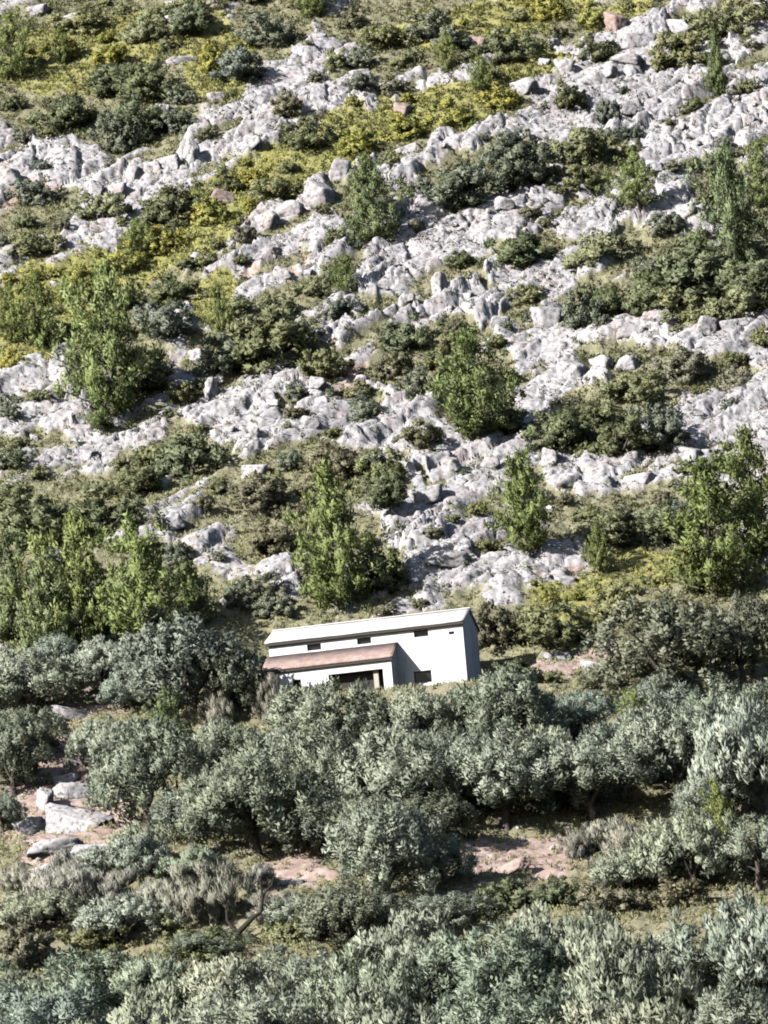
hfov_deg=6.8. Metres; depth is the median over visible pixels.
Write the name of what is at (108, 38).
broom bush
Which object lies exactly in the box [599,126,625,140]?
grey shrub
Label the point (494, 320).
boulder
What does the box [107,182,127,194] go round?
boulder
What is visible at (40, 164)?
grey shrub
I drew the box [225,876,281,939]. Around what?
forked branch
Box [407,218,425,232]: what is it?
russet shrub
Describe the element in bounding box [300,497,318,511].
russet shrub
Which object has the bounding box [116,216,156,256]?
pine tree
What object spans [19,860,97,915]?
dry bush
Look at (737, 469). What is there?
pine tree
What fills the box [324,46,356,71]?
green shrub
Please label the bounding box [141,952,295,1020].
olive tree
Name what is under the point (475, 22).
green shrub
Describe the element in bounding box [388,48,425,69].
green shrub
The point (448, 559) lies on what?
boulder
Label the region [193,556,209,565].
boulder
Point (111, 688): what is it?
olive tree
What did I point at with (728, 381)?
russet shrub
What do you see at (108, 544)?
green shrub
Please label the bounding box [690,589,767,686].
holm oak
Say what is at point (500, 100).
broom bush
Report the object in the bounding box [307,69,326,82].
russet shrub
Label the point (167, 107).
boulder
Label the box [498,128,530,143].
grey shrub
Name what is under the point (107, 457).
boulder
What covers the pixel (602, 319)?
grey shrub
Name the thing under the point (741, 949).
olive tree
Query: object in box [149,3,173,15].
green shrub
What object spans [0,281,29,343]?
pine tree
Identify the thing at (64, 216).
grey shrub
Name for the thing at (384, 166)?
boulder
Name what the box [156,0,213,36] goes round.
evergreen shrub
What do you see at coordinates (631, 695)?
pine tree
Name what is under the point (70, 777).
boulder
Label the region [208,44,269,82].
grey shrub
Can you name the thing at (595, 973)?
olive tree
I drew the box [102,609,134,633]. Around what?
green shrub
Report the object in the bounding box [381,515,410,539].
boulder
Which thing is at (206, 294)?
green shrub
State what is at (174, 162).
boulder
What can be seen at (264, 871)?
dry bush
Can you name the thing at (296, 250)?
boulder
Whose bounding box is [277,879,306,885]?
boulder
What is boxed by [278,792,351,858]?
tree
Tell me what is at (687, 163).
green shrub
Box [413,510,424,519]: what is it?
boulder
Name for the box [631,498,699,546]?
evergreen shrub
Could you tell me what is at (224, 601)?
boulder
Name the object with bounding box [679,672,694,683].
russet shrub
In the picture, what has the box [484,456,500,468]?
boulder
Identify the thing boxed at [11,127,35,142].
grey shrub
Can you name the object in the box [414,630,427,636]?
window
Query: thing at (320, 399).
boulder
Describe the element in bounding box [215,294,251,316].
green shrub
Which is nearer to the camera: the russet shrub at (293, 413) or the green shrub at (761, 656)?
the green shrub at (761, 656)
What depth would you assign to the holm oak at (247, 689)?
394.38 m
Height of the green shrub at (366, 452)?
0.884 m
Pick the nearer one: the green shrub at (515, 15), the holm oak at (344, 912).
the holm oak at (344, 912)
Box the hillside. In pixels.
[0,0,767,1023]
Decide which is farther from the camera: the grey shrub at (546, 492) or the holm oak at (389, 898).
the grey shrub at (546, 492)
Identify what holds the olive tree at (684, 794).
on the hillside
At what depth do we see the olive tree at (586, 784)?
369.51 m
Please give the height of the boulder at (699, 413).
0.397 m
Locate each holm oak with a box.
[0,712,54,796]
[112,606,264,721]
[145,786,227,843]
[164,928,257,959]
[200,644,268,718]
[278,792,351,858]
[290,873,412,952]
[329,891,418,935]
[404,789,480,839]
[580,589,737,690]
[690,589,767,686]
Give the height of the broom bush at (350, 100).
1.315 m
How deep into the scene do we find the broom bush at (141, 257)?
468.99 m
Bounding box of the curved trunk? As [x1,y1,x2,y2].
[8,923,54,965]
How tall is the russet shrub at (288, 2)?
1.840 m
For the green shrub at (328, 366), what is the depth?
448.38 m
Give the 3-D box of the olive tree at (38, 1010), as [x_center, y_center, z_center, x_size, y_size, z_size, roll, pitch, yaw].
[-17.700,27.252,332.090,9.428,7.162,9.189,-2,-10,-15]
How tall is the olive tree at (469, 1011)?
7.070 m
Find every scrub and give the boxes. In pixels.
[0,0,696,623]
[0,0,767,1009]
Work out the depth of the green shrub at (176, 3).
512.51 m
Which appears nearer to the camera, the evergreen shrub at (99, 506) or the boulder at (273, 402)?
the evergreen shrub at (99, 506)
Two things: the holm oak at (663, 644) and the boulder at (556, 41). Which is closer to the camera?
the holm oak at (663, 644)
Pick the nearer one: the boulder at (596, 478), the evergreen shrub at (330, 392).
the boulder at (596, 478)
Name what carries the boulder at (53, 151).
on the hillside
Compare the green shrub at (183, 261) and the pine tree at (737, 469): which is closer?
the pine tree at (737, 469)
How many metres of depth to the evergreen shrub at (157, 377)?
448.79 m
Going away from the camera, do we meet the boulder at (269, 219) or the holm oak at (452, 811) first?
the holm oak at (452, 811)
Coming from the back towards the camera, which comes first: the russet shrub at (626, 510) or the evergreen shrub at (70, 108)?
the evergreen shrub at (70, 108)
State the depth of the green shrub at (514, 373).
446.14 m
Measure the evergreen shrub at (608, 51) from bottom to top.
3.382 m
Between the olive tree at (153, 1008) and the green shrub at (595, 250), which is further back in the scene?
the green shrub at (595, 250)
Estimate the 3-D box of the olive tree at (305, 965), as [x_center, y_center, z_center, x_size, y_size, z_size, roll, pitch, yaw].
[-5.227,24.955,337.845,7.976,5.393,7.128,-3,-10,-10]
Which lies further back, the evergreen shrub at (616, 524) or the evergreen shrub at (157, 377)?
the evergreen shrub at (157, 377)
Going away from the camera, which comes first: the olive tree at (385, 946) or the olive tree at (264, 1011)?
the olive tree at (264, 1011)
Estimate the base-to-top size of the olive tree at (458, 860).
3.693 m
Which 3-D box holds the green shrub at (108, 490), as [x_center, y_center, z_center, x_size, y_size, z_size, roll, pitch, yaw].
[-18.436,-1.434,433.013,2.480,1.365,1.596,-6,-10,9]
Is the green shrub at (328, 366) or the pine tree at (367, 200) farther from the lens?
the pine tree at (367, 200)
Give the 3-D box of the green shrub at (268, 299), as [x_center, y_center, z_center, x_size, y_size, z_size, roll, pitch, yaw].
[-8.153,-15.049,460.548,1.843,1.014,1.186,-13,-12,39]
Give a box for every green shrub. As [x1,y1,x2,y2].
[3,230,67,257]
[8,23,36,34]
[8,436,30,448]
[24,389,52,401]
[28,464,50,479]
[36,125,56,136]
[45,304,65,314]
[46,3,104,34]
[51,921,146,958]
[63,323,78,333]
[64,191,134,221]
[91,481,123,497]
[95,0,113,6]
[100,538,125,551]
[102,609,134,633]
[108,454,141,472]
[110,1,131,14]
[113,216,129,226]
[113,287,146,311]
[115,9,168,44]
[131,444,166,465]
[131,505,143,514]
[138,535,161,550]
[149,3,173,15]
[150,908,189,937]
[158,35,183,52]
[160,925,238,962]
[161,436,178,448]
[164,380,204,403]
[165,0,228,15]
[176,255,199,269]
[185,423,211,433]
[190,164,243,195]
[193,253,217,268]
[200,290,212,297]
[206,476,234,493]
[210,239,223,249]
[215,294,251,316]
[225,89,238,97]
[231,253,252,264]
[246,0,267,3]
[246,176,303,203]
[252,293,298,318]
[258,293,276,304]
[261,913,328,944]
[262,470,284,484]
[276,161,302,173]
[281,422,291,427]
[291,276,330,297]
[295,345,355,378]
[296,115,313,126]
[299,407,309,413]
[303,40,314,44]
[313,202,331,214]
[322,426,342,437]
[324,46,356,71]
[337,377,374,398]
[351,446,406,485]
[357,23,414,51]
[363,447,381,457]
[381,152,400,166]
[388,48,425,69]
[388,181,417,195]
[407,598,428,609]
[422,345,472,377]
[438,330,460,353]
[443,514,460,523]
[457,270,473,278]
[466,19,487,27]
[467,501,487,515]
[473,538,504,552]
[480,334,507,347]
[484,67,504,80]
[486,367,519,386]
[499,600,602,650]
[504,283,549,305]
[505,7,527,21]
[520,39,552,51]
[534,126,619,165]
[537,670,566,684]
[539,102,548,108]
[545,159,612,192]
[546,186,569,195]
[560,228,645,275]
[569,505,600,521]
[572,280,600,298]
[581,578,651,622]
[598,369,670,407]
[600,281,619,290]
[618,138,642,154]
[620,0,634,8]
[625,662,654,677]
[640,575,663,585]
[646,29,724,72]
[646,285,706,334]
[658,590,673,600]
[662,236,686,247]
[664,118,675,125]
[671,459,689,473]
[677,6,763,40]
[678,157,701,169]
[686,283,767,320]
[687,385,708,393]
[696,522,716,536]
[708,51,730,63]
[716,351,750,367]
[718,0,767,20]
[718,440,734,449]
[731,147,743,157]
[735,77,763,93]
[739,645,766,662]
[747,323,767,347]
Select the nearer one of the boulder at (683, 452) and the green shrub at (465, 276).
the boulder at (683, 452)
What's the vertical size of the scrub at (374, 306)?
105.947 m
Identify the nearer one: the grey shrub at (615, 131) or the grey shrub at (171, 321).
the grey shrub at (171, 321)
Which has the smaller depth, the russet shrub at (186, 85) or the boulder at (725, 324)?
the boulder at (725, 324)
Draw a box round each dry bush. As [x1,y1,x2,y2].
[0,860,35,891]
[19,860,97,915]
[46,846,110,885]
[69,866,148,910]
[131,875,198,925]
[159,857,258,925]
[196,689,237,728]
[243,861,276,888]
[246,889,302,922]
[250,670,281,722]
[556,826,604,860]
[581,812,649,846]
[586,828,672,868]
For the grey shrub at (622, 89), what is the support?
on the hillside
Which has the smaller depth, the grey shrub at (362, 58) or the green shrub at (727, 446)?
the green shrub at (727, 446)
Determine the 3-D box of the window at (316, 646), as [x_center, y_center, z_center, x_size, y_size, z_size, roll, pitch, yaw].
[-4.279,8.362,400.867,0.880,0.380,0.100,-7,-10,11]
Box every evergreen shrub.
[0,94,28,111]
[0,448,28,469]
[0,481,33,511]
[0,492,68,549]
[12,212,38,228]
[25,92,98,134]
[55,480,147,537]
[85,62,147,98]
[99,93,173,145]
[115,58,187,103]
[116,460,163,493]
[119,348,174,398]
[132,346,151,361]
[137,182,210,233]
[141,272,201,307]
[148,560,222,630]
[149,431,232,488]
[154,542,166,554]
[155,26,178,39]
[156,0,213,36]
[156,408,183,418]
[198,307,320,374]
[279,112,347,150]
[319,256,357,282]
[320,227,373,249]
[324,388,336,397]
[352,529,378,547]
[352,547,411,594]
[360,466,407,510]
[373,310,439,352]
[444,249,474,268]
[468,25,540,63]
[472,228,555,268]
[474,877,533,916]
[480,401,528,436]
[485,406,511,418]
[487,656,543,683]
[512,722,545,749]
[520,403,598,453]
[528,875,580,909]
[537,217,553,228]
[551,77,588,109]
[571,401,585,414]
[573,400,658,457]
[574,32,624,63]
[577,508,636,548]
[578,399,615,426]
[586,286,624,317]
[591,287,604,299]
[594,268,683,316]
[624,615,651,635]
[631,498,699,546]
[636,239,738,304]
[677,96,705,113]
[686,226,717,244]
[705,448,729,470]
[714,248,767,302]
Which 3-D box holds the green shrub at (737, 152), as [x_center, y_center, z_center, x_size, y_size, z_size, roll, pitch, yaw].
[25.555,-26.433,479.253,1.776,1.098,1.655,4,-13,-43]
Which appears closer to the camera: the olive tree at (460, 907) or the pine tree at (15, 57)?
the olive tree at (460, 907)
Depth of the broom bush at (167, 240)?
471.26 m
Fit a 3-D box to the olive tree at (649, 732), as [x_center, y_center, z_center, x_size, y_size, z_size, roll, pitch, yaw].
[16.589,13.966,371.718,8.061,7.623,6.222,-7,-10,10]
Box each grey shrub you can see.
[0,234,12,246]
[0,392,22,406]
[0,404,21,418]
[3,174,65,206]
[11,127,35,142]
[31,159,50,170]
[42,546,72,568]
[58,212,74,221]
[85,578,108,592]
[86,106,145,154]
[103,158,116,167]
[131,300,194,340]
[150,104,198,135]
[162,539,195,565]
[163,85,198,105]
[191,331,256,376]
[191,376,218,391]
[207,549,228,561]
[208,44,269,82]
[223,571,288,610]
[232,8,297,47]
[250,593,296,620]
[258,654,266,662]
[276,449,303,471]
[282,383,308,402]
[284,316,326,348]
[315,296,358,319]
[345,45,375,67]
[346,390,385,422]
[347,70,378,90]
[357,194,396,212]
[365,449,386,466]
[392,364,441,397]
[400,6,453,46]
[414,177,433,192]
[419,160,507,213]
[430,24,470,52]
[459,469,470,474]
[471,372,506,400]
[478,132,489,139]
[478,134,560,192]
[493,138,514,150]
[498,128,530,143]
[498,320,515,329]
[520,312,531,322]
[535,489,551,500]
[555,293,606,329]
[592,314,610,325]
[594,97,619,123]
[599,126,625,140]
[614,86,630,94]
[616,125,643,139]
[627,401,691,452]
[628,255,661,271]
[645,211,687,237]
[667,477,688,490]
[671,499,694,516]
[702,156,715,169]
[714,135,737,147]
[719,397,738,411]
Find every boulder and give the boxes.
[0,168,22,184]
[11,816,45,834]
[26,837,83,858]
[27,3,48,15]
[27,862,52,871]
[30,434,38,439]
[35,787,53,810]
[44,147,68,159]
[45,803,114,833]
[46,384,62,394]
[48,772,79,785]
[50,281,58,287]
[51,705,97,720]
[53,782,91,798]
[56,12,79,23]
[64,757,89,767]
[70,844,105,857]
[80,449,98,461]
[88,179,103,199]
[102,452,118,466]
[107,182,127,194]
[124,430,137,445]
[125,166,143,181]
[143,161,160,172]
[159,104,170,111]
[162,154,181,170]
[163,513,186,530]
[166,56,197,64]
[183,139,199,165]
[188,348,203,361]
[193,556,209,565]
[203,377,217,402]
[206,92,224,101]
[211,188,237,203]
[219,591,249,606]
[222,426,235,431]
[241,464,267,478]
[242,134,262,149]
[247,426,261,437]
[254,211,281,229]
[256,416,276,427]
[266,399,280,405]
[273,268,291,280]
[276,200,305,216]
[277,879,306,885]
[289,248,299,253]
[293,562,307,574]
[301,416,320,428]
[303,179,334,207]
[303,269,313,274]
[309,376,326,390]
[314,395,327,403]
[317,33,326,37]
[329,159,350,181]
[349,69,370,75]
[353,374,368,385]
[376,163,391,173]
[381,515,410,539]
[393,102,411,115]
[395,142,418,155]
[401,291,414,302]
[407,483,442,504]
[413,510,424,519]
[414,471,422,475]
[423,550,471,568]
[430,271,447,294]
[439,142,446,147]
[441,79,450,84]
[441,457,461,471]
[442,305,453,312]
[456,477,468,484]
[462,73,472,80]
[463,292,473,299]
[464,36,486,47]
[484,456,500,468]
[489,316,509,329]
[494,196,515,210]
[497,856,530,873]
[510,77,540,94]
[529,306,561,327]
[538,58,551,64]
[539,196,548,202]
[541,447,558,467]
[541,651,570,659]
[543,573,553,579]
[547,38,561,48]
[549,162,564,169]
[553,59,576,73]
[553,574,577,585]
[555,473,582,488]
[556,359,586,380]
[568,283,577,291]
[579,660,603,671]
[584,474,616,486]
[589,355,613,367]
[602,65,617,77]
[603,11,627,31]
[609,52,643,68]
[614,355,639,370]
[615,101,637,118]
[616,32,656,49]
[616,321,646,339]
[622,472,654,483]
[645,160,663,170]
[666,19,696,32]
[673,445,701,461]
[674,124,686,130]
[676,202,696,218]
[685,140,702,149]
[693,411,703,415]
[696,316,718,335]
[701,449,711,454]
[718,318,749,328]
[724,427,736,434]
[740,112,755,127]
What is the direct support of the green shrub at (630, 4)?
on the hillside
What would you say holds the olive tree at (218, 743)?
on the hillside
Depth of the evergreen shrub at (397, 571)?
413.63 m
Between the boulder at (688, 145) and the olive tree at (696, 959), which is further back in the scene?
the boulder at (688, 145)
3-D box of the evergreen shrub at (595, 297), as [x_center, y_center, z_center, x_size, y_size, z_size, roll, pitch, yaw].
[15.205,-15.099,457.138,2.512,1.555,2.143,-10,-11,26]
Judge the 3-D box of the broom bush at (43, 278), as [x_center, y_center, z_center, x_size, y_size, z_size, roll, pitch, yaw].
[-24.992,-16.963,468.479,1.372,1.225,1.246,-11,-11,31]
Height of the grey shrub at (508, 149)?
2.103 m
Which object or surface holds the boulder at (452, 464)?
on the hillside
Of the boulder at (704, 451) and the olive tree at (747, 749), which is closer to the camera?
the olive tree at (747, 749)
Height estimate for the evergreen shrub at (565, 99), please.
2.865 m
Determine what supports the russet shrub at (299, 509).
on the hillside
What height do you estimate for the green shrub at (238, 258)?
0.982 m
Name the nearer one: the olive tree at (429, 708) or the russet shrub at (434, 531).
the olive tree at (429, 708)
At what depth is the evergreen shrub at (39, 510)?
424.45 m
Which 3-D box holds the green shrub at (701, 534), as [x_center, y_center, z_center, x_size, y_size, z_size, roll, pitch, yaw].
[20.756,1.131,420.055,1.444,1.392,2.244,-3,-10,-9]
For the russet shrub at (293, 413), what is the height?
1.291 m
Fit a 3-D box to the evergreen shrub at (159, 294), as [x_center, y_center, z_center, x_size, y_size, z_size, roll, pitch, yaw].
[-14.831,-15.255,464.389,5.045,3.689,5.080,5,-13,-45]
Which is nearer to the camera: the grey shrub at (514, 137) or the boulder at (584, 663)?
the boulder at (584, 663)
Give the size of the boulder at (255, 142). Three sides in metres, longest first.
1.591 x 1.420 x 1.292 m
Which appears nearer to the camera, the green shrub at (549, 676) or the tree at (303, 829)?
the tree at (303, 829)
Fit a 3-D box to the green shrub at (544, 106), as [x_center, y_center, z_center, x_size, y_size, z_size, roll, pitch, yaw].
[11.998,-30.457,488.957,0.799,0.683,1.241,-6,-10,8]
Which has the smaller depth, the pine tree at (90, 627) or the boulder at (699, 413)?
the pine tree at (90, 627)
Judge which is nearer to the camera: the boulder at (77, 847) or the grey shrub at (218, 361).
the boulder at (77, 847)
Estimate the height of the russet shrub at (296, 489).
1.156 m
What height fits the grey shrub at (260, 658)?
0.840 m
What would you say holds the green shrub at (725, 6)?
on the hillside
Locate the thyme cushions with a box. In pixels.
[0,0,767,978]
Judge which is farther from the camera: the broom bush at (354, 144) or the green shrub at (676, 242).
the broom bush at (354, 144)
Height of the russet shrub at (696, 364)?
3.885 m
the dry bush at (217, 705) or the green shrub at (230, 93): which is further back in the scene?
the green shrub at (230, 93)
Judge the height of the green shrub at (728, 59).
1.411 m
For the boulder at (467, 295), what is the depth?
459.48 m
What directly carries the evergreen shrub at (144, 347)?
on the hillside
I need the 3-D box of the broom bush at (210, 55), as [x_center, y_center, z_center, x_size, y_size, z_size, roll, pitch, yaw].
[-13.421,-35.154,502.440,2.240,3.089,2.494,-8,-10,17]
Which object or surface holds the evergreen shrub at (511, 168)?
on the hillside
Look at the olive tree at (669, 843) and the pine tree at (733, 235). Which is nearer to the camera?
the olive tree at (669, 843)
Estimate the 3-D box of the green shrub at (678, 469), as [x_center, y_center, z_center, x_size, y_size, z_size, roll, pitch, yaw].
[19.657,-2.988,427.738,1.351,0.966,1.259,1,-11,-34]
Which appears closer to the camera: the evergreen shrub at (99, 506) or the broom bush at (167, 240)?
the evergreen shrub at (99, 506)
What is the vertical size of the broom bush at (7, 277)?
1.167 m
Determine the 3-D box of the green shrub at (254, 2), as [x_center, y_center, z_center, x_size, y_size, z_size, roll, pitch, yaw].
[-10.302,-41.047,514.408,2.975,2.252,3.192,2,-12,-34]
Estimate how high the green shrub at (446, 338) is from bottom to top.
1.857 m
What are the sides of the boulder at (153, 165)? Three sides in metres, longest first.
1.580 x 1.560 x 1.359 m
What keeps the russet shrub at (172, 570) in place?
on the hillside
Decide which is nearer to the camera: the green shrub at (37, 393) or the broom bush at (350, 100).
the green shrub at (37, 393)
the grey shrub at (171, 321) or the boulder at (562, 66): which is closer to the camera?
the grey shrub at (171, 321)
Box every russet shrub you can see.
[0,916,55,970]
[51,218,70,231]
[83,559,102,574]
[145,511,165,526]
[155,564,181,586]
[179,82,190,90]
[190,493,214,511]
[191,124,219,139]
[221,469,289,516]
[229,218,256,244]
[240,510,305,557]
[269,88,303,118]
[273,502,306,520]
[283,404,305,419]
[285,0,310,8]
[291,480,315,495]
[297,439,363,484]
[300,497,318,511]
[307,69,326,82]
[332,4,369,29]
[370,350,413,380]
[371,603,397,617]
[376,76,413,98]
[391,418,443,450]
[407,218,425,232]
[423,522,444,537]
[444,318,470,335]
[447,156,472,173]
[473,601,525,646]
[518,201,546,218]
[549,25,568,37]
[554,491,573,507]
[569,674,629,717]
[576,674,593,683]
[577,882,658,917]
[616,502,633,521]
[640,876,709,910]
[647,342,710,387]
[650,490,670,504]
[657,245,674,255]
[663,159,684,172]
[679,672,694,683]
[695,189,719,205]
[701,181,714,193]
[715,363,752,391]
[738,37,760,48]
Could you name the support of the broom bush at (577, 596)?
on the hillside
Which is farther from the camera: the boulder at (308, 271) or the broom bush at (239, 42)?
the broom bush at (239, 42)
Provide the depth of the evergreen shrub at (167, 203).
475.08 m
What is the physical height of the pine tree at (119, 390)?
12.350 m
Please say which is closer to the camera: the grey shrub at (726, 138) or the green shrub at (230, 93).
the grey shrub at (726, 138)
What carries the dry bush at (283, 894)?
on the hillside
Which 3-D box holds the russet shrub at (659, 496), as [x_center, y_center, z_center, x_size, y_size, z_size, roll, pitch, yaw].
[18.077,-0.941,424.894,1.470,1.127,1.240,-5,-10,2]
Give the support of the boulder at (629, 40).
on the hillside
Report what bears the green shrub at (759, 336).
on the hillside
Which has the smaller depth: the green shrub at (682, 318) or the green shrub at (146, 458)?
the green shrub at (146, 458)
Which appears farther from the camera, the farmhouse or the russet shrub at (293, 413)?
the russet shrub at (293, 413)
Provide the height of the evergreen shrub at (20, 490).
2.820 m
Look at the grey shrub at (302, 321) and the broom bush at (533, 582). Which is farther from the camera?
the grey shrub at (302, 321)
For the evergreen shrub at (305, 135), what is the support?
on the hillside
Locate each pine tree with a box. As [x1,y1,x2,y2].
[0,5,37,79]
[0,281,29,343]
[0,524,55,643]
[0,557,91,671]
[3,268,61,347]
[6,504,123,651]
[35,253,159,416]
[45,26,71,63]
[76,389,116,429]
[76,510,200,647]
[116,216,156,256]
[138,684,197,754]
[196,282,235,334]
[283,457,406,610]
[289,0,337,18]
[330,251,359,293]
[336,152,414,242]
[424,321,526,440]
[432,27,461,69]
[466,54,494,91]
[479,447,557,555]
[580,521,613,570]
[594,146,668,208]
[613,685,648,726]
[658,449,767,598]
[679,142,767,262]
[688,775,749,860]
[691,421,767,565]
[738,133,767,208]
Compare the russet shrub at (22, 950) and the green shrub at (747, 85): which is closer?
the russet shrub at (22, 950)
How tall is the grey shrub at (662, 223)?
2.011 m
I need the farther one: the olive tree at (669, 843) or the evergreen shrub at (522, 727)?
the evergreen shrub at (522, 727)
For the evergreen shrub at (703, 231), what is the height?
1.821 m
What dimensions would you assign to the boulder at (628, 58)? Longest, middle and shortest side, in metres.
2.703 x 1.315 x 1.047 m
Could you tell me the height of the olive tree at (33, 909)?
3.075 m
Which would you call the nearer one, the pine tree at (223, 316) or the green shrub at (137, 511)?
the green shrub at (137, 511)
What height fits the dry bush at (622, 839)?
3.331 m
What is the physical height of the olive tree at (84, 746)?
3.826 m
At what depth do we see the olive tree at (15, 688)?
398.30 m
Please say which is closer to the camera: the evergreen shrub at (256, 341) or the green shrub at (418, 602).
the green shrub at (418, 602)
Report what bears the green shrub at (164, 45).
on the hillside
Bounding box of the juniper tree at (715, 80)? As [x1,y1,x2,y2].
[700,24,730,97]
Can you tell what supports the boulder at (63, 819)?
on the hillside
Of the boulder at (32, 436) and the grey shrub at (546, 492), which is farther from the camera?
the boulder at (32, 436)
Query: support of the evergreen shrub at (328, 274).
on the hillside
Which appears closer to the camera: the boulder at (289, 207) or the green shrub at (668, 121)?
the boulder at (289, 207)
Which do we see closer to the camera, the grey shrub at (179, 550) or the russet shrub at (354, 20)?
the grey shrub at (179, 550)
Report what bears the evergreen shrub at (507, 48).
on the hillside
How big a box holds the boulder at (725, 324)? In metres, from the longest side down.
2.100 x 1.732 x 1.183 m
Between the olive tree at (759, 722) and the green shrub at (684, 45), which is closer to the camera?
the olive tree at (759, 722)
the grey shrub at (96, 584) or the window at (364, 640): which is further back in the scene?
the grey shrub at (96, 584)
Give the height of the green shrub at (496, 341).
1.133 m
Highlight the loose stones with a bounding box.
[0,16,767,962]
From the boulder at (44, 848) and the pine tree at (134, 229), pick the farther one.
the pine tree at (134, 229)
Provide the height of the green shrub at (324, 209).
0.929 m
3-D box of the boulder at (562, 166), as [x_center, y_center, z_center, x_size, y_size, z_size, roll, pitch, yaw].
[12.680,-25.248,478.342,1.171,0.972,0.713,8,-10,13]
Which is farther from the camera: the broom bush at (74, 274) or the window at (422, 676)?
the broom bush at (74, 274)
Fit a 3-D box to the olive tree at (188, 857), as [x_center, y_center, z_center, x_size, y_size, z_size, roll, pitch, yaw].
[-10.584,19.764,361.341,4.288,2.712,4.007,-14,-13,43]
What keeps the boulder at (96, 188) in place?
on the hillside
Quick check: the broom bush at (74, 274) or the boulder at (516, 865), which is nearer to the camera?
the boulder at (516, 865)
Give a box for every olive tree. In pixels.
[0,646,92,713]
[0,704,73,749]
[0,788,30,832]
[0,885,89,932]
[0,957,75,1021]
[0,979,113,1023]
[1,943,156,1023]
[18,631,109,671]
[59,634,143,700]
[63,713,154,769]
[65,983,190,1023]
[72,892,188,944]
[76,833,177,886]
[81,711,208,827]
[92,950,207,1013]
[95,659,158,713]
[105,820,177,856]
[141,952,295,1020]
[153,843,234,881]
[163,982,318,1023]
[173,716,266,784]
[173,736,346,859]
[228,942,343,1014]
[233,725,328,801]
[258,675,393,750]
[259,723,374,815]
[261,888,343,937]
[276,940,443,1023]
[293,981,458,1023]
[304,792,402,850]
[318,796,455,897]
[319,741,389,782]
[324,717,465,808]
[344,902,484,1017]
[363,682,475,756]
[400,720,498,804]
[402,890,498,930]
[408,831,479,889]
[412,917,575,1021]
[428,981,578,1023]
[432,716,576,831]
[442,661,568,746]
[485,897,618,997]
[510,722,591,803]
[517,734,659,824]
[536,689,617,742]
[541,984,708,1023]
[549,919,704,1023]
[576,712,680,791]
[587,845,685,892]
[604,694,732,808]
[613,670,704,719]
[621,922,748,1007]
[627,805,754,891]
[661,700,765,773]
[667,883,767,998]
[669,759,760,821]
[679,977,767,1023]
[680,671,767,725]
[687,691,767,821]
[699,812,767,890]
[746,711,766,736]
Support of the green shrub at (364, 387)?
on the hillside
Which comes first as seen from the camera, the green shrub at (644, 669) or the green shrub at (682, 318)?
the green shrub at (644, 669)
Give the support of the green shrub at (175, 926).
on the hillside
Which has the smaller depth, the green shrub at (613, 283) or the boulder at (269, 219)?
the green shrub at (613, 283)
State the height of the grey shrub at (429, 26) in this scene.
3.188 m
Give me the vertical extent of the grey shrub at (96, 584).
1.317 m
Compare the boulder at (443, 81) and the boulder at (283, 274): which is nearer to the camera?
the boulder at (283, 274)
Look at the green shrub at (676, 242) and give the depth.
463.85 m
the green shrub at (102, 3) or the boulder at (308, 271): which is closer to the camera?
the boulder at (308, 271)
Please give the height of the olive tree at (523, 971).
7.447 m
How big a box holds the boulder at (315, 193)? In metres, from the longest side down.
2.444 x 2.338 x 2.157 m
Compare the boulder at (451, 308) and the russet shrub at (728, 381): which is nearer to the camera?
the russet shrub at (728, 381)
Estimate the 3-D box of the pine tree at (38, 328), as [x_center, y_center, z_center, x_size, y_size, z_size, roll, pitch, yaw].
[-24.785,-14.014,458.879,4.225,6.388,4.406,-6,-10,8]
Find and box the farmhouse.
[262,607,480,694]
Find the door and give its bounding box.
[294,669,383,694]
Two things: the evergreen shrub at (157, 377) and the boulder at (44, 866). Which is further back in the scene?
the evergreen shrub at (157, 377)
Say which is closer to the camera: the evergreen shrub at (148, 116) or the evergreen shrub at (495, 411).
the evergreen shrub at (495, 411)
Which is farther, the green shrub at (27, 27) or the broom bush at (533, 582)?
the green shrub at (27, 27)
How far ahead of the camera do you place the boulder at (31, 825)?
378.05 m
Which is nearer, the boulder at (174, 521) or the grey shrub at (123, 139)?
the boulder at (174, 521)
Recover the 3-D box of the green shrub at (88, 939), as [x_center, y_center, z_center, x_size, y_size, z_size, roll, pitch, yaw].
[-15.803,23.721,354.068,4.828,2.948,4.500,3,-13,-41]
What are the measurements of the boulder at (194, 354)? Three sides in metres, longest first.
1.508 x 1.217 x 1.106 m
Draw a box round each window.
[308,644,320,650]
[358,637,370,644]
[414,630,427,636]
[414,670,431,683]
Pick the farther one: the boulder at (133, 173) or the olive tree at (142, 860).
the boulder at (133, 173)
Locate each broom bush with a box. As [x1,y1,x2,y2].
[0,272,15,283]
[0,349,30,367]
[14,280,31,293]
[24,45,33,53]
[28,268,45,280]
[38,42,55,51]
[44,267,64,277]
[53,264,96,303]
[58,32,71,42]
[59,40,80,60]
[73,263,86,276]
[90,44,127,66]
[90,240,149,275]
[97,32,114,43]
[137,224,191,256]
[187,195,231,227]
[198,39,224,72]
[229,220,242,226]
[232,166,273,189]
[235,40,243,46]
[241,158,251,165]
[241,196,256,210]
[289,177,304,189]
[337,127,377,160]
[344,94,360,106]
[375,110,429,142]
[380,104,388,110]
[400,93,416,102]
[414,96,480,129]
[459,18,467,24]
[473,83,523,110]
[529,0,567,22]
[530,578,538,586]
[538,588,560,606]
[570,591,585,600]
[574,1,605,27]
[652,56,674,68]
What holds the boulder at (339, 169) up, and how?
on the hillside

